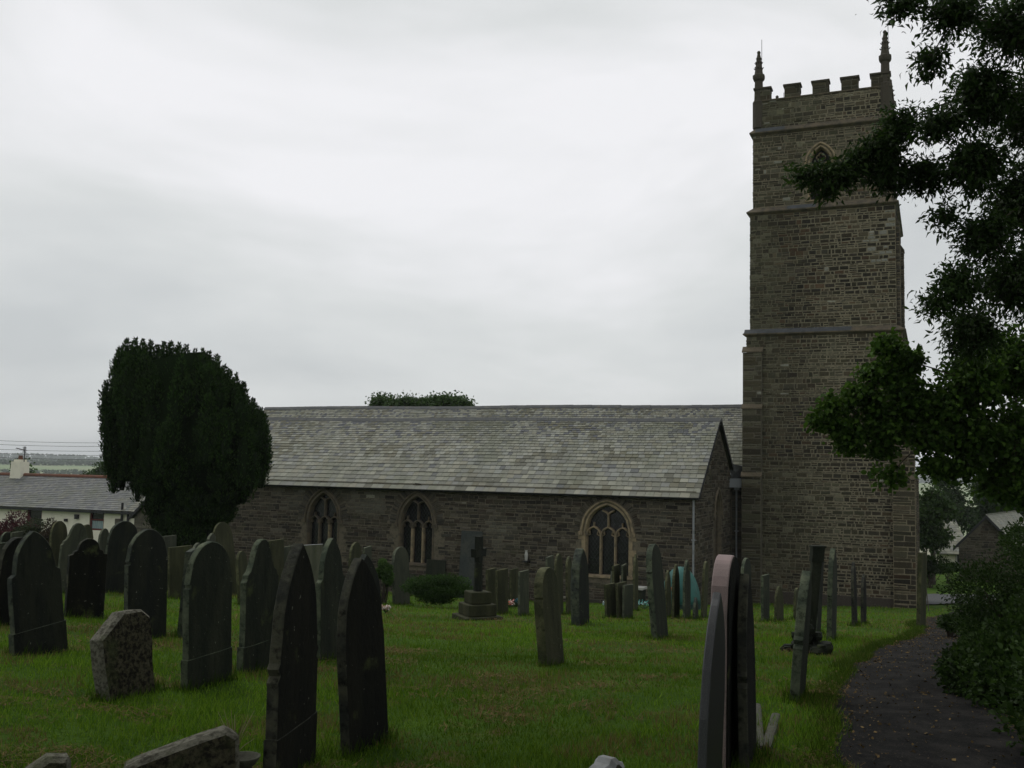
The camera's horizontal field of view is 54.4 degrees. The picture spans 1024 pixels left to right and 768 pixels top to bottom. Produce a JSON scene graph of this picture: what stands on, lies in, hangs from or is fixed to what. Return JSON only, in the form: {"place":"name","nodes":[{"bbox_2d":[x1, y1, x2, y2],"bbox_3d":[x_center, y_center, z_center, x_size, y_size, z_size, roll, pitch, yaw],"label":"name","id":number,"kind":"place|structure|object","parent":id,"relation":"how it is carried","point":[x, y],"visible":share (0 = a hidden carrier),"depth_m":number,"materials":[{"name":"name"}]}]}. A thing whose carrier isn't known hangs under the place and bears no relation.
{"place":"outdoors","nodes":[
{"label":"outdoors","id":0,"kind":"place"},
{"bbox_2d":[0,459,1023,767],"bbox_3d":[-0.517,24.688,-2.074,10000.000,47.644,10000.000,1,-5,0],"label":"ground","id":1,"kind":"structure","parent":0,"point":[420,751],"depth_m":7.93,"materials":[{"name":"green plant"}]},
{"bbox_2d":[0,537,21,625],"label":"headstone","id":2,"kind":"object","parent":1,"relation":"on","point":[8,549],"visible":0.44,"depth_m":11.46,"materials":[{"name":"black stone"}]},
{"bbox_2d":[0,510,37,536],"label":"red shrub","id":3,"kind":"object","parent":1,"relation":"on","point":[12,523],"visible":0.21,"depth_m":43.63,"materials":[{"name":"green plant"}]},
{"bbox_2d":[10,517,49,536],"bbox_3d":[-18.994,6.313,39.487,1.905,2.073,1.682,3,-5,-19],"label":"garden shrub","id":4,"kind":"object","parent":1,"relation":"on","point":[26,528],"visible":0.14,"depth_m":39.40,"materials":[{"name":"green plant"}]},
{"bbox_2d":[7,531,67,655],"bbox_3d":[-4.412,2.022,9.231,0.065,1.319,0.620,-5,-2,22],"label":"headstone","id":5,"kind":"object","parent":1,"relation":"on","point":[35,602],"visible":0.75,"depth_m":9.20,"materials":[{"name":"stone"}]},
{"bbox_2d":[25,753,70,767],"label":"gravestone","id":6,"kind":"object","parent":1,"relation":"on","point":[54,760],"visible":1,"depth_m":4.76,"materials":[{"name":"stone"}]},
{"bbox_2d":[39,518,56,542],"bbox_3d":[-17.361,6.048,37.422,0.915,2.106,1.291,3,-5,-20],"label":"garden shrub","id":7,"kind":"object","parent":1,"relation":"on","point":[46,533],"visible":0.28,"depth_m":37.44,"materials":[{"name":"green plant"}]},
{"bbox_2d":[49,521,67,566],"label":"headstone","id":8,"kind":"object","parent":1,"relation":"on","point":[58,534],"visible":0.54,"depth_m":25.61,"materials":[{"name":"grey stone"}]},
{"bbox_2d":[0,447,144,541],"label":"cottage","id":9,"kind":"structure","parent":1,"relation":"on","point":[69,500],"depth_m":58.60,"materials":[{"name":"white paint"}]},
{"bbox_2d":[28,510,41,526],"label":"window","id":10,"kind":"structure","parent":9,"relation":"in","point":[34,513],"depth_m":58.52,"materials":[{"name":"black glass"}]},
{"bbox_2d":[90,510,103,530],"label":"window","id":11,"kind":"structure","parent":9,"relation":"in","point":[96,519],"depth_m":56.92,"materials":[{"name":"white glass"}]},
{"bbox_2d":[58,523,87,591],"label":"headstone","id":12,"kind":"object","parent":1,"relation":"on","point":[77,534],"visible":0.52,"depth_m":18.63,"materials":[{"name":"grey stone"}]},
{"bbox_2d":[64,538,107,618],"bbox_3d":[-5.659,2.672,13.220,0.059,1.229,0.522,-4,-8,42],"label":"headstone","id":13,"kind":"object","parent":1,"relation":"on","point":[86,574],"visible":0.84,"depth_m":13.20,"materials":[{"name":"black stone"}]},
{"bbox_2d":[79,460,106,474],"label":"background tree","id":14,"kind":"object","parent":1,"relation":"on","point":[100,470],"visible":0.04,"depth_m":87.18,"materials":[{"name":"green plant"}]},
{"bbox_2d":[98,528,108,552],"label":"headstone","id":15,"kind":"object","parent":1,"relation":"on","point":[103,536],"visible":0.41,"depth_m":28.61,"materials":[{"name":"grey stone"}]},
{"bbox_2d":[105,521,136,593],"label":"headstone","id":16,"kind":"object","parent":1,"relation":"on","point":[122,534],"visible":0.52,"depth_m":19.69,"materials":[{"name":"stone"}]},
{"bbox_2d":[90,609,155,700],"bbox_3d":[-2.919,2.111,7.489,0.130,0.795,0.524,-7,-3,23],"label":"headstone","id":17,"kind":"object","parent":1,"relation":"on","point":[121,649],"visible":0.71,"depth_m":7.42,"materials":[{"name":"stone"}]},
{"bbox_2d":[128,500,154,532],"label":"stone outhouse","id":18,"kind":"structure","parent":1,"relation":"on","point":[137,515],"depth_m":49.42,"materials":[{"name":"stone"}]},
{"bbox_2d":[124,529,167,637],"bbox_3d":[-4.162,2.365,11.326,0.058,1.417,0.640,-2,-4,22],"label":"headstone","id":19,"kind":"object","parent":1,"relation":"on","point":[145,577],"visible":0.82,"depth_m":11.33,"materials":[{"name":"stone"}]},
{"bbox_2d":[162,535,176,589],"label":"headstone","id":20,"kind":"object","parent":1,"relation":"on","point":[170,540],"visible":0.2,"depth_m":23.66,"materials":[{"name":"grey stone"}]},
{"bbox_2d":[168,545,191,599],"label":"headstone","id":21,"kind":"object","parent":1,"relation":"on","point":[176,555],"visible":0.43,"depth_m":19.63,"materials":[{"name":"grey stone"}]},
{"bbox_2d":[124,725,239,767],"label":"gravestone","id":22,"kind":"object","parent":1,"relation":"on","point":[217,747],"visible":1,"depth_m":5.04,"materials":[{"name":"stone"}]},
{"bbox_2d":[97,336,274,547],"bbox_3d":[-10.765,2.521,33.018,6.543,8.211,4.777,-1,-5,29],"label":"yew tree","id":23,"kind":"object","parent":1,"relation":"on","point":[187,451],"visible":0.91,"depth_m":31.52,"materials":[{"name":"green plant"}]},
{"bbox_2d":[177,548,195,637],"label":"headstone","id":24,"kind":"object","parent":1,"relation":"on","point":[188,553],"visible":0.33,"depth_m":11.69,"materials":[{"name":"stone"}]},
{"bbox_2d":[181,541,232,689],"bbox_3d":[-2.507,1.979,8.207,0.065,1.354,0.625,-2,-5,18],"label":"headstone","id":25,"kind":"object","parent":1,"relation":"on","point":[207,610],"visible":0.74,"depth_m":8.15,"materials":[{"name":"stone"}]},
{"bbox_2d":[213,522,236,595],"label":"headstone","id":26,"kind":"object","parent":1,"relation":"on","point":[222,531],"visible":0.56,"depth_m":25.19,"materials":[{"name":"grey stone"}]},
{"bbox_2d":[218,711,260,767],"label":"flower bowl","id":27,"kind":"object","parent":1,"relation":"on","point":[248,759],"visible":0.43,"depth_m":5.27,"materials":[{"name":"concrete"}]},
{"bbox_2d":[235,551,247,602],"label":"headstone","id":28,"kind":"object","parent":1,"relation":"on","point":[241,563],"visible":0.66,"depth_m":19.57,"materials":[{"name":"grey stone"}]},
{"bbox_2d":[236,539,278,673],"bbox_3d":[-2.338,2.128,9.199,0.065,1.381,0.648,-1,-5,15],"label":"headstone","id":29,"kind":"object","parent":1,"relation":"on","point":[259,586],"visible":0.64,"depth_m":9.12,"materials":[{"name":"stone"}]},
{"bbox_2d":[268,539,283,585],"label":"headstone","id":30,"kind":"object","parent":1,"relation":"on","point":[277,548],"visible":0.3,"depth_m":23.81,"materials":[{"name":"grey stone"}]},
{"bbox_2d":[263,543,317,767],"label":"headstone","id":31,"kind":"object","parent":1,"relation":"on","point":[291,722],"visible":0.98,"depth_m":5.54,"materials":[{"name":"black stone"}]},
{"bbox_2d":[304,544,322,584],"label":"headstone","id":32,"kind":"object","parent":1,"relation":"on","point":[314,551],"visible":0.16,"depth_m":22.78,"materials":[{"name":"stone"}]},
{"bbox_2d":[315,538,344,659],"bbox_3d":[-1.884,2.316,10.337,0.059,1.421,0.624,-2,-5,14],"label":"headstone","id":33,"kind":"object","parent":1,"relation":"on","point":[329,583],"visible":0.7,"depth_m":10.24,"materials":[{"name":"stone"}]},
{"bbox_2d":[348,542,361,569],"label":"headstone","id":34,"kind":"object","parent":1,"relation":"on","point":[355,551],"visible":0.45,"depth_m":23.60,"materials":[{"name":"grey stone"}]},
{"bbox_2d":[336,558,388,756],"bbox_3d":[-0.965,1.817,6.413,0.063,1.383,0.600,-4,-4,16],"label":"headstone","id":35,"kind":"object","parent":1,"relation":"on","point":[361,674],"visible":0.93,"depth_m":6.34,"materials":[{"name":"black stone"}]},
{"bbox_2d":[360,554,381,610],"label":"headstone","id":36,"kind":"object","parent":1,"relation":"on","point":[368,561],"visible":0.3,"depth_m":9.32,"materials":[{"name":"stone"}]},
{"bbox_2d":[375,558,394,603],"bbox_3d":[-3.499,5.423,27.105,0.637,1.377,0.849,3,-5,-18],"label":"clipped bush","id":37,"kind":"object","parent":1,"relation":"on","point":[384,571],"visible":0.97,"depth_m":27.01,"materials":[{"name":"green plant"}]},
{"bbox_2d":[391,547,409,604],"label":"headstone","id":38,"kind":"object","parent":1,"relation":"on","point":[400,561],"visible":0.73,"depth_m":27.84,"materials":[{"name":"grey stone"}]},
{"bbox_2d":[365,390,477,405],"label":"background tree","id":39,"kind":"object","parent":1,"relation":"on","point":[448,399],"visible":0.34,"depth_m":59.48,"materials":[{"name":"green plant"}]},
{"bbox_2d":[399,572,472,605],"bbox_3d":[-1.976,5.474,26.650,2.148,0.899,1.294,1,-5,0],"label":"clipped bush","id":40,"kind":"object","parent":1,"relation":"on","point":[440,589],"visible":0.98,"depth_m":26.39,"materials":[{"name":"green plant"}]},
{"bbox_2d":[426,559,445,576],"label":"headstone","id":41,"kind":"structure","parent":1,"relation":"on","point":[434,567],"depth_m":37.18,"materials":[{"name":"stone"}]},
{"bbox_2d":[458,531,482,597],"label":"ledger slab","id":42,"kind":"structure","parent":1,"relation":"on","point":[466,565],"depth_m":36.77,"materials":[{"name":"stone"}]},
{"bbox_2d":[452,536,502,620],"bbox_3d":[-0.684,3.990,20.085,0.800,1.810,0.800,3,-5,-24],"label":"stone cross","id":43,"kind":"object","parent":1,"relation":"on","point":[476,604],"visible":0.81,"depth_m":19.91,"materials":[{"name":"grey stone"}]},
{"bbox_2d":[0,453,972,483],"bbox_3d":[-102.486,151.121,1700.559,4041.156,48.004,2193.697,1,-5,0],"label":"distant wood","id":44,"kind":"object","parent":1,"relation":"on","point":[48,459],"visible":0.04,"depth_m":1154.42,"materials":[{"name":"green plant"}]},
{"bbox_2d":[486,568,496,603],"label":"headstone","id":45,"kind":"object","parent":1,"relation":"on","point":[491,580],"visible":0.48,"depth_m":26.62,"materials":[{"name":"grey stone"}]},
{"bbox_2d":[496,568,507,613],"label":"headstone","id":46,"kind":"object","parent":1,"relation":"on","point":[502,590],"visible":0.71,"depth_m":23.12,"materials":[{"name":"grey stone"}]},
{"bbox_2d":[0,591,1012,767],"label":"dry clippings","id":47,"kind":"object","parent":1,"relation":"on","point":[257,766],"visible":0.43,"depth_m":8.04,"materials":[{"name":"brown plant"}]},
{"bbox_2d":[509,568,518,605],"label":"headstone","id":48,"kind":"object","parent":1,"relation":"on","point":[513,574],"visible":0.59,"depth_m":29.52,"materials":[{"name":"grey stone"}]},
{"bbox_2d":[518,570,528,615],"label":"headstone","id":49,"kind":"object","parent":1,"relation":"on","point":[523,591],"visible":0.73,"depth_m":22.61,"materials":[{"name":"grey stone"}]},
{"bbox_2d":[534,567,563,665],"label":"headstone","id":50,"kind":"object","parent":1,"relation":"on","point":[548,625],"visible":0.89,"depth_m":10.51,"materials":[{"name":"grey stone"}]},
{"bbox_2d":[554,554,562,613],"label":"headstone","id":51,"kind":"object","parent":1,"relation":"on","point":[558,566],"visible":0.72,"depth_m":24.70,"materials":[{"name":"grey stone"}]},
{"bbox_2d":[565,556,571,613],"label":"headstone","id":52,"kind":"object","parent":1,"relation":"on","point":[568,581],"visible":0.77,"depth_m":25.44,"materials":[{"name":"grey stone"}]},
{"bbox_2d":[229,30,919,608],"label":"church","id":53,"kind":"structure","parent":1,"relation":"on","point":[761,480],"depth_m":38.57,"materials":[{"name":"stone"}]},
{"bbox_2d":[302,488,342,546],"bbox_3d":[-7.471,5.560,39.589,1.860,2.865,0.385,-1,-5,23],"label":"window","id":54,"kind":"structure","parent":53,"relation":"in","point":[323,510],"depth_m":39.73,"materials":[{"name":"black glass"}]},
{"bbox_2d":[394,491,437,566],"bbox_3d":[-3.603,5.504,37.954,1.860,2.865,0.385,-1,-5,23],"label":"window","id":55,"kind":"structure","parent":53,"relation":"in","point":[416,513],"depth_m":38.07,"materials":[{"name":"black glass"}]},
{"bbox_2d":[578,500,635,579],"bbox_3d":[3.368,5.452,35.002,2.120,2.765,0.385,-1,-5,23],"label":"window","id":56,"kind":"structure","parent":53,"relation":"in","point":[606,537],"depth_m":35.10,"materials":[{"name":"stone"}]},
{"bbox_2d":[713,487,723,562],"bbox_3d":[7.541,5.496,37.058,0.385,3.295,1.580,-1,-5,23],"label":"window","id":57,"kind":"structure","parent":53,"relation":"in","point":[718,507],"depth_m":37.50,"materials":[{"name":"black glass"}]},
{"bbox_2d":[804,141,836,202],"bbox_3d":[12.267,-8.387,39.501,1.340,2.425,0.445,-1,-5,23],"label":"belfry window","id":58,"kind":"structure","parent":53,"relation":"in","point":[820,149],"depth_m":39.54,"materials":[{"name":"stone"}]},
{"bbox_2d":[571,548,588,625],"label":"headstone","id":59,"kind":"object","parent":1,"relation":"on","point":[579,592],"visible":0.84,"depth_m":18.35,"materials":[{"name":"stone"}]},
{"bbox_2d":[589,755,624,767],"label":"gravestone","id":60,"kind":"object","parent":1,"relation":"on","point":[603,761],"visible":1,"depth_m":4.55,"materials":[{"name":"stone"}]},
{"bbox_2d":[604,583,615,617],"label":"headstone","id":61,"kind":"object","parent":1,"relation":"on","point":[610,598],"visible":0.66,"depth_m":22.62,"materials":[{"name":"grey stone"}]},
{"bbox_2d":[612,564,619,586],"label":"headstone","id":62,"kind":"object","parent":1,"relation":"on","point":[615,573],"visible":0.39,"depth_m":28.58,"materials":[{"name":"grey stone"}]},
{"bbox_2d":[615,581,626,618],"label":"headstone","id":63,"kind":"object","parent":1,"relation":"on","point":[619,585],"visible":0.48,"depth_m":22.54,"materials":[{"name":"grey stone"}]},
{"bbox_2d":[622,584,633,618],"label":"headstone","id":64,"kind":"object","parent":1,"relation":"on","point":[627,600],"visible":0.7,"depth_m":22.61,"materials":[{"name":"grey stone"}]},
{"bbox_2d":[633,554,637,609],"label":"headstone","id":65,"kind":"object","parent":1,"relation":"on","point":[635,583],"visible":0.77,"depth_m":28.45,"materials":[{"name":"grey stone"}]},
{"bbox_2d":[638,586,646,604],"bbox_3d":[4.111,7.104,33.108,0.650,0.720,0.600,-1,-5,23],"label":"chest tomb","id":66,"kind":"object","parent":1,"relation":"on","point":[641,592],"visible":0.25,"depth_m":32.88,"materials":[{"name":"stone"}]},
{"bbox_2d":[646,544,667,639],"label":"headstone","id":67,"kind":"object","parent":1,"relation":"on","point":[656,597],"visible":0.88,"depth_m":14.79,"materials":[{"name":"stone"}]},
{"bbox_2d":[665,570,670,615],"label":"headstone","id":68,"kind":"object","parent":1,"relation":"on","point":[668,592],"visible":0.8,"depth_m":24.56,"materials":[{"name":"grey stone"}]},
{"bbox_2d":[672,564,679,618],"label":"headstone","id":69,"kind":"object","parent":1,"relation":"on","point":[675,594],"visible":0.79,"depth_m":23.58,"materials":[{"name":"grey stone"}]},
{"bbox_2d":[664,566,700,609],"bbox_3d":[5.208,6.274,30.530,1.207,1.344,1.056,3,-5,-22],"label":"dome tent","id":70,"kind":"object","parent":1,"relation":"on","point":[695,592],"visible":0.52,"depth_m":30.24,"materials":[{"name":"teal fabric"}]},
{"bbox_2d":[683,560,690,617],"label":"headstone","id":71,"kind":"object","parent":1,"relation":"on","point":[686,593],"visible":0.84,"depth_m":23.58,"materials":[{"name":"stone"}]},
{"bbox_2d":[701,561,707,617],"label":"headstone","id":72,"kind":"object","parent":1,"relation":"on","point":[704,597],"visible":0.8,"depth_m":24.48,"materials":[{"name":"grey stone"}]},
{"bbox_2d":[697,592,724,767],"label":"headstone","id":73,"kind":"object","parent":1,"relation":"on","point":[710,736],"visible":1,"depth_m":4.48,"materials":[{"name":"black stone"}]},
{"bbox_2d":[711,554,739,767],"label":"headstone","id":74,"kind":"object","parent":1,"relation":"on","point":[725,578],"visible":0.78,"depth_m":6.01,"materials":[{"name":"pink stone"}]},
{"bbox_2d":[741,558,750,580],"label":"headstone","id":75,"kind":"object","parent":1,"relation":"on","point":[746,566],"visible":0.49,"depth_m":18.69,"materials":[{"name":"stone"}]},
{"bbox_2d":[737,574,756,767],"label":"headstone","id":76,"kind":"object","parent":1,"relation":"on","point":[746,701],"visible":0.98,"depth_m":6.03,"materials":[{"name":"black stone"}]},
{"bbox_2d":[761,574,769,621],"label":"headstone","id":77,"kind":"object","parent":1,"relation":"on","point":[765,595],"visible":0.72,"depth_m":21.61,"materials":[{"name":"stone"}]},
{"bbox_2d":[756,703,780,749],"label":"grave kerb","id":78,"kind":"structure","parent":1,"relation":"on","point":[769,731],"depth_m":6.87,"materials":[{"name":"stone"}]},
{"bbox_2d":[774,586,783,620],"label":"headstone","id":79,"kind":"object","parent":1,"relation":"on","point":[778,606],"visible":0.84,"depth_m":22.61,"materials":[{"name":"grey stone"}]},
{"bbox_2d":[793,588,798,619],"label":"headstone","id":80,"kind":"object","parent":1,"relation":"on","point":[796,590],"visible":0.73,"depth_m":23.49,"materials":[{"name":"grey stone"}]},
{"bbox_2d":[789,570,811,701],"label":"headstone","id":81,"kind":"object","parent":1,"relation":"on","point":[800,651],"visible":0.84,"depth_m":8.15,"materials":[{"name":"stone"}]},
{"bbox_2d":[780,545,832,654],"bbox_3d":[3.831,2.804,12.902,0.679,1.416,0.533,-3,-6,40],"label":"broken monument","id":82,"kind":"object","parent":1,"relation":"on","point":[816,559],"visible":0.55,"depth_m":12.84,"materials":[{"name":"stone"}]},
{"bbox_2d":[816,562,823,631],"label":"headstone","id":83,"kind":"object","parent":1,"relation":"on","point":[819,617],"visible":0.23,"depth_m":17.00,"materials":[{"name":"stone"}]},
{"bbox_2d":[826,548,836,639],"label":"headstone","id":84,"kind":"object","parent":1,"relation":"on","point":[832,601],"visible":0.76,"depth_m":15.13,"materials":[{"name":"stone"}]},
{"bbox_2d":[851,562,857,626],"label":"headstone","id":85,"kind":"object","parent":1,"relation":"on","point":[853,596],"visible":0.81,"depth_m":19.73,"materials":[{"name":"black stone"}]},
{"bbox_2d":[861,574,866,624],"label":"headstone","id":86,"kind":"object","parent":1,"relation":"on","point":[863,602],"visible":0.78,"depth_m":21.23,"materials":[{"name":"black stone"}]},
{"bbox_2d":[779,0,1023,375],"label":"broadleaf tree","id":87,"kind":"object","parent":1,"relation":"on","point":[987,99],"visible":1,"depth_m":11.75,"materials":[{"name":"green plant"}]},
{"bbox_2d":[800,319,1023,521],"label":"sycamore tree","id":88,"kind":"object","parent":1,"relation":"on","point":[976,443],"visible":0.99,"depth_m":12.88,"materials":[{"name":"green plant"}]},
{"bbox_2d":[916,552,926,625],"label":"headstone","id":89,"kind":"object","parent":1,"relation":"on","point":[921,587],"visible":0.79,"depth_m":19.64,"materials":[{"name":"grey stone"}]},
{"bbox_2d":[927,555,954,587],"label":"garden shrub","id":90,"kind":"object","parent":1,"relation":"on","point":[934,564],"visible":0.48,"depth_m":49.14,"materials":[{"name":"green plant"}]},
{"bbox_2d":[919,483,963,584],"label":"background tree","id":91,"kind":"object","parent":1,"relation":"on","point":[935,509],"visible":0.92,"depth_m":51.06,"materials":[{"name":"green plant"}]},
{"bbox_2d":[920,519,963,563],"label":"house","id":92,"kind":"structure","parent":1,"relation":"on","point":[953,556],"depth_m":63.83,"materials":[{"name":"paint"}]},
{"bbox_2d":[919,474,968,531],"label":"background tree","id":93,"kind":"object","parent":1,"relation":"on","point":[952,492],"visible":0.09,"depth_m":82.64,"materials":[{"name":"green plant"}]},
{"bbox_2d":[934,612,971,636],"bbox_3d":[7.417,4.091,16.688,0.580,0.559,0.998,1,-5,0],"label":"hedge shrub","id":94,"kind":"object","parent":1,"relation":"on","point":[943,620],"visible":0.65,"depth_m":16.58,"materials":[{"name":"green plant"}]},
{"bbox_2d":[932,579,1023,716],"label":"hedge shrub","id":95,"kind":"object","parent":1,"relation":"on","point":[983,659],"visible":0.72,"depth_m":8.40,"materials":[{"name":"green plant"}]},
{"bbox_2d":[936,517,1023,642],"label":"hedge shrub","id":96,"kind":"object","parent":1,"relation":"on","point":[980,613],"visible":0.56,"depth_m":10.57,"materials":[{"name":"green plant"}]},
{"bbox_2d":[950,481,1023,535],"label":"background tree","id":97,"kind":"object","parent":1,"relation":"on","point":[973,517],"visible":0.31,"depth_m":78.34,"materials":[{"name":"green plant"}]},
{"bbox_2d":[953,511,1023,581],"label":"stone barn","id":98,"kind":"structure","parent":1,"relation":"on","point":[977,539],"depth_m":53.60,"materials":[{"name":"stone"}]},
{"bbox_2d":[984,619,1023,755],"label":"hedge shrub","id":99,"kind":"object","parent":1,"relation":"on","point":[1019,723],"visible":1,"depth_m":6.53,"materials":[{"name":"green plant"}]},
{"bbox_2d":[998,522,1023,566],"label":"hedge shrub","id":100,"kind":"object","parent":1,"relation":"on","point":[1014,529],"visible":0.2,"depth_m":13.97,"materials":[{"name":"green plant"}]},
{"bbox_2d":[0,0,1023,476],"label":"sky","id":101,"kind":"structure","parent":0,"point":[337,202],"materials":[{"name":"white"}]},
{"bbox_2d":[832,610,1023,767],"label":"path","id":102,"kind":"structure","parent":0,"point":[896,746],"depth_m":7.36,"materials":[{"name":"grey asphalt"}]},
{"bbox_2d":[818,616,1022,767],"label":"fallen leaves","id":103,"kind":"object","parent":102,"relation":"on","point":[880,723],"visible":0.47,"depth_m":8.78,"materials":[{"name":"brown plant"}]},
{"bbox_2d":[926,594,1019,603],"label":"road","id":104,"kind":"structure","parent":0,"point":[934,599],"depth_m":42.83,"materials":[{"name":"grey asphalt"}]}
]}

